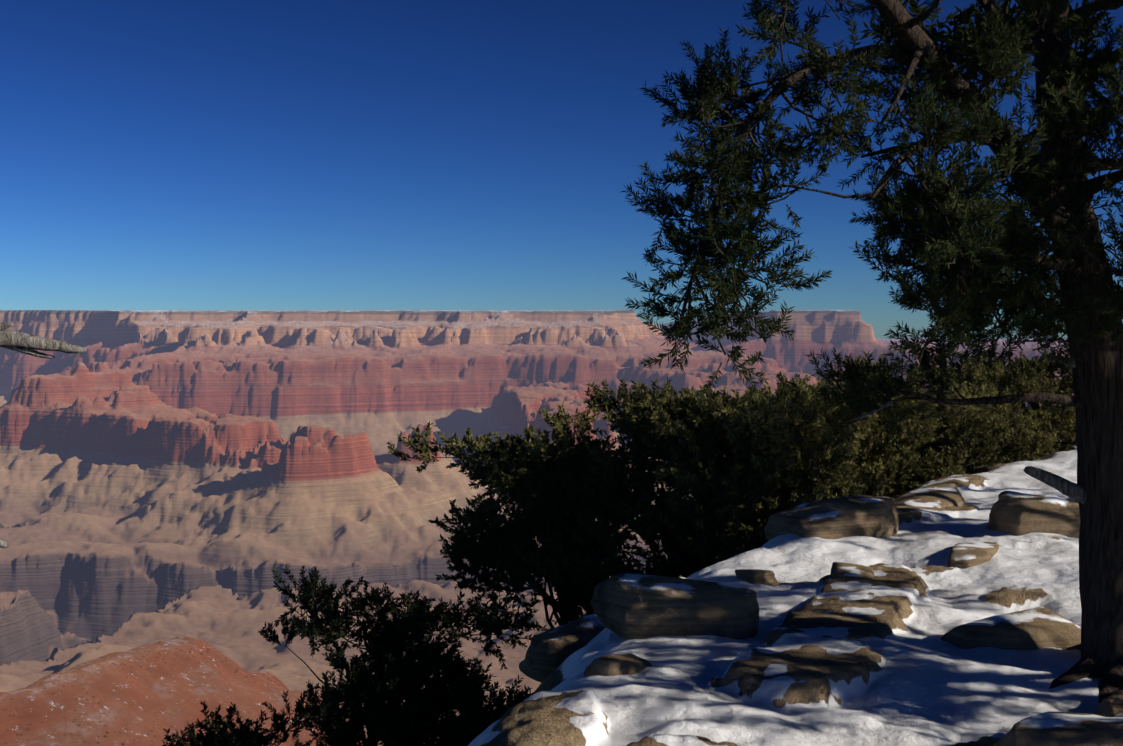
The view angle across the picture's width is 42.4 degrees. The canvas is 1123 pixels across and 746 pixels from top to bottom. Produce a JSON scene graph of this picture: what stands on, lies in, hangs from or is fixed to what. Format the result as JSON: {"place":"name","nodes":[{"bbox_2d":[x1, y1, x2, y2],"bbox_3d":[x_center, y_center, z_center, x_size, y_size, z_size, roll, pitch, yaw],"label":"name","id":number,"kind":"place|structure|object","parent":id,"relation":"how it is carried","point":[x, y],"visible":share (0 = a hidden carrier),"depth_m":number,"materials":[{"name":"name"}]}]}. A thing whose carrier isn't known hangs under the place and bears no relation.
{"place":"outdoors","nodes":[
{"label":"outdoors","id":0,"kind":"place"},
{"bbox_2d":[0,310,1076,745],"bbox_3d":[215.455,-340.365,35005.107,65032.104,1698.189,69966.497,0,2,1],"label":"canyon terrain","id":1,"kind":"structure","parent":0,"point":[176,486],"depth_m":8074.11,"materials":[{"name":"brown stone"}]},
{"bbox_2d":[0,0,1122,338],"label":"sky","id":2,"kind":"structure","parent":0,"point":[155,154],"materials":[{"name":"blue"}]},
{"bbox_2d":[468,449,1122,745],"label":"snowy ground","id":3,"kind":"structure","parent":0,"point":[821,658],"depth_m":7.27,"materials":[{"name":"white snow"}]},
{"bbox_2d":[0,322,85,548],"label":"dead snag","id":4,"kind":"object","parent":3,"relation":"on","point":[25,343],"visible":1,"depth_m":5.52,"materials":[{"name":"grey wood"}]},
{"bbox_2d":[162,565,554,745],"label":"bush","id":5,"kind":"object","parent":3,"relation":"on","point":[385,716],"visible":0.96,"depth_m":13.56,"materials":[{"name":"green plant"}]},
{"bbox_2d":[447,684,533,745],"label":"bush","id":6,"kind":"object","parent":3,"relation":"on","point":[493,715],"visible":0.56,"depth_m":13.19,"materials":[{"name":"green plant"}]},
{"bbox_2d":[387,401,692,627],"bbox_3d":[-0.262,3.086,14.900,3.214,5.676,2.618,0,2,1],"label":"juniper","id":7,"kind":"object","parent":3,"relation":"on","point":[542,482],"visible":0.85,"depth_m":14.47,"materials":[{"name":"green plant"}]},
{"bbox_2d":[519,614,605,682],"bbox_3d":[0.118,1.770,9.215,0.731,0.350,0.522,-1,7,-19],"label":"rock","id":8,"kind":"object","parent":3,"relation":"on","point":[549,652],"visible":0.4,"depth_m":9.01,"materials":[{"name":"stone"}]},
{"bbox_2d":[584,653,651,676],"bbox_3d":[0.293,1.468,7.205,0.253,0.118,0.331,4,-1,41],"label":"rock","id":9,"kind":"object","parent":3,"relation":"on","point":[619,664],"visible":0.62,"depth_m":7.11,"materials":[{"name":"stone"}]},
{"bbox_2d":[591,573,758,639],"bbox_3d":[0.624,1.370,8.167,0.975,0.349,0.498,7,8,8],"label":"rock slab","id":10,"kind":"object","parent":3,"relation":"on","point":[626,606],"visible":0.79,"depth_m":8.03,"materials":[{"name":"stone"}]},
{"bbox_2d":[735,569,779,585],"bbox_3d":[1.327,1.399,9.797,0.294,0.140,0.265,5,-8,-32],"label":"rock","id":11,"kind":"object","parent":3,"relation":"on","point":[759,576],"visible":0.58,"depth_m":9.73,"materials":[{"name":"stone"}]},
{"bbox_2d":[550,377,996,622],"bbox_3d":[1.705,2.634,14.279,3.147,5.181,4.130,-1,2,-40],"label":"juniper","id":12,"kind":"object","parent":3,"relation":"on","point":[772,450],"visible":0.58,"depth_m":13.47,"materials":[{"name":"green plant"}]},
{"bbox_2d":[653,387,969,499],"bbox_3d":[2.882,2.526,16.323,3.824,4.770,3.009,0,2,1],"label":"juniper","id":13,"kind":"object","parent":3,"relation":"on","point":[909,471],"visible":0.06,"depth_m":15.80,"materials":[{"name":"green plant"}]},
{"bbox_2d":[764,495,898,540],"bbox_3d":[2.224,1.228,11.573,1.121,0.451,0.752,-3,4,-24],"label":"rock slab","id":14,"kind":"object","parent":3,"relation":"on","point":[862,515],"visible":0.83,"depth_m":11.34,"materials":[{"name":"stone"}]},
{"bbox_2d":[830,562,874,578],"bbox_3d":[1.914,1.322,9.496,0.292,0.096,0.511,6,8,10],"label":"rock","id":15,"kind":"object","parent":3,"relation":"on","point":[842,570],"visible":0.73,"depth_m":9.41,"materials":[{"name":"stone"}]},
{"bbox_2d":[621,0,1122,702],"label":"pinyon pine","id":16,"kind":"object","parent":3,"relation":"on","point":[1049,162],"visible":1,"depth_m":6.14,"materials":[{"name":"green plant"}]},
{"bbox_2d":[850,81,1085,504],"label":"dead pinyon stubs","id":17,"kind":"object","parent":16,"relation":"attached to","point":[1070,489],"visible":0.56,"depth_m":7.23,"materials":[{"name":"grey wood"}]},
{"bbox_2d":[758,351,1058,478],"bbox_3d":[4.276,2.358,18.691,3.831,5.188,4.833,0,2,1],"label":"bush","id":18,"kind":"object","parent":3,"relation":"on","point":[981,439],"visible":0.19,"depth_m":17.58,"materials":[{"name":"green plant"}]},
{"bbox_2d":[895,487,964,507],"bbox_3d":[3.358,1.185,13.090,0.524,0.210,1.256,1,7,36],"label":"rock slab","id":19,"kind":"object","parent":3,"relation":"on","point":[941,497],"visible":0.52,"depth_m":12.97,"materials":[{"name":"stone"}]},
{"bbox_2d":[947,543,998,568],"bbox_3d":[2.922,1.293,10.276,0.307,0.105,0.820,4,3,20],"label":"rock","id":20,"kind":"object","parent":3,"relation":"on","point":[964,555],"visible":0.85,"depth_m":10.07,"materials":[{"name":"stone"}]},
{"bbox_2d":[963,463,1006,474],"bbox_3d":[5.301,1.260,17.455,0.823,0.352,0.620,-1,-1,1],"label":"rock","id":21,"kind":"object","parent":3,"relation":"on","point":[983,469],"visible":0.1,"depth_m":17.38,"materials":[{"name":"stone"}]},
{"bbox_2d":[917,350,1075,460],"bbox_3d":[7.488,2.923,23.041,3.879,6.595,4.444,0,2,1],"label":"juniper","id":22,"kind":"object","parent":3,"relation":"on","point":[1048,419],"visible":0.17,"depth_m":22.67,"materials":[{"name":"green plant"}]},
{"bbox_2d":[941,607,1080,649],"bbox_3d":[2.454,1.408,7.772,0.708,0.199,0.465,-4,2,-14],"label":"slab rock by roots","id":23,"kind":"object","parent":3,"relation":"on","point":[1036,628],"visible":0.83,"depth_m":7.65,"materials":[{"name":"stone"}]},
{"bbox_2d":[987,491,1079,537],"bbox_3d":[3.792,1.176,11.457,0.754,0.433,0.645,4,0,-10],"label":"boulder","id":24,"kind":"object","parent":3,"relation":"on","point":[1014,513],"visible":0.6,"depth_m":11.24,"materials":[{"name":"stone"}]},
{"bbox_2d":[1013,349,1076,460],"bbox_3d":[10.042,3.148,24.656,5.892,7.176,4.260,0,2,1],"label":"juniper","id":25,"kind":"object","parent":3,"relation":"on","point":[1040,366],"visible":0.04,"depth_m":23.61,"materials":[{"name":"green plant"}]},
{"bbox_2d":[993,711,1122,745],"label":"corner rock","id":26,"kind":"object","parent":3,"relation":"on","point":[1049,728],"visible":1,"depth_m":5.57,"materials":[{"name":"stone"}]}
]}

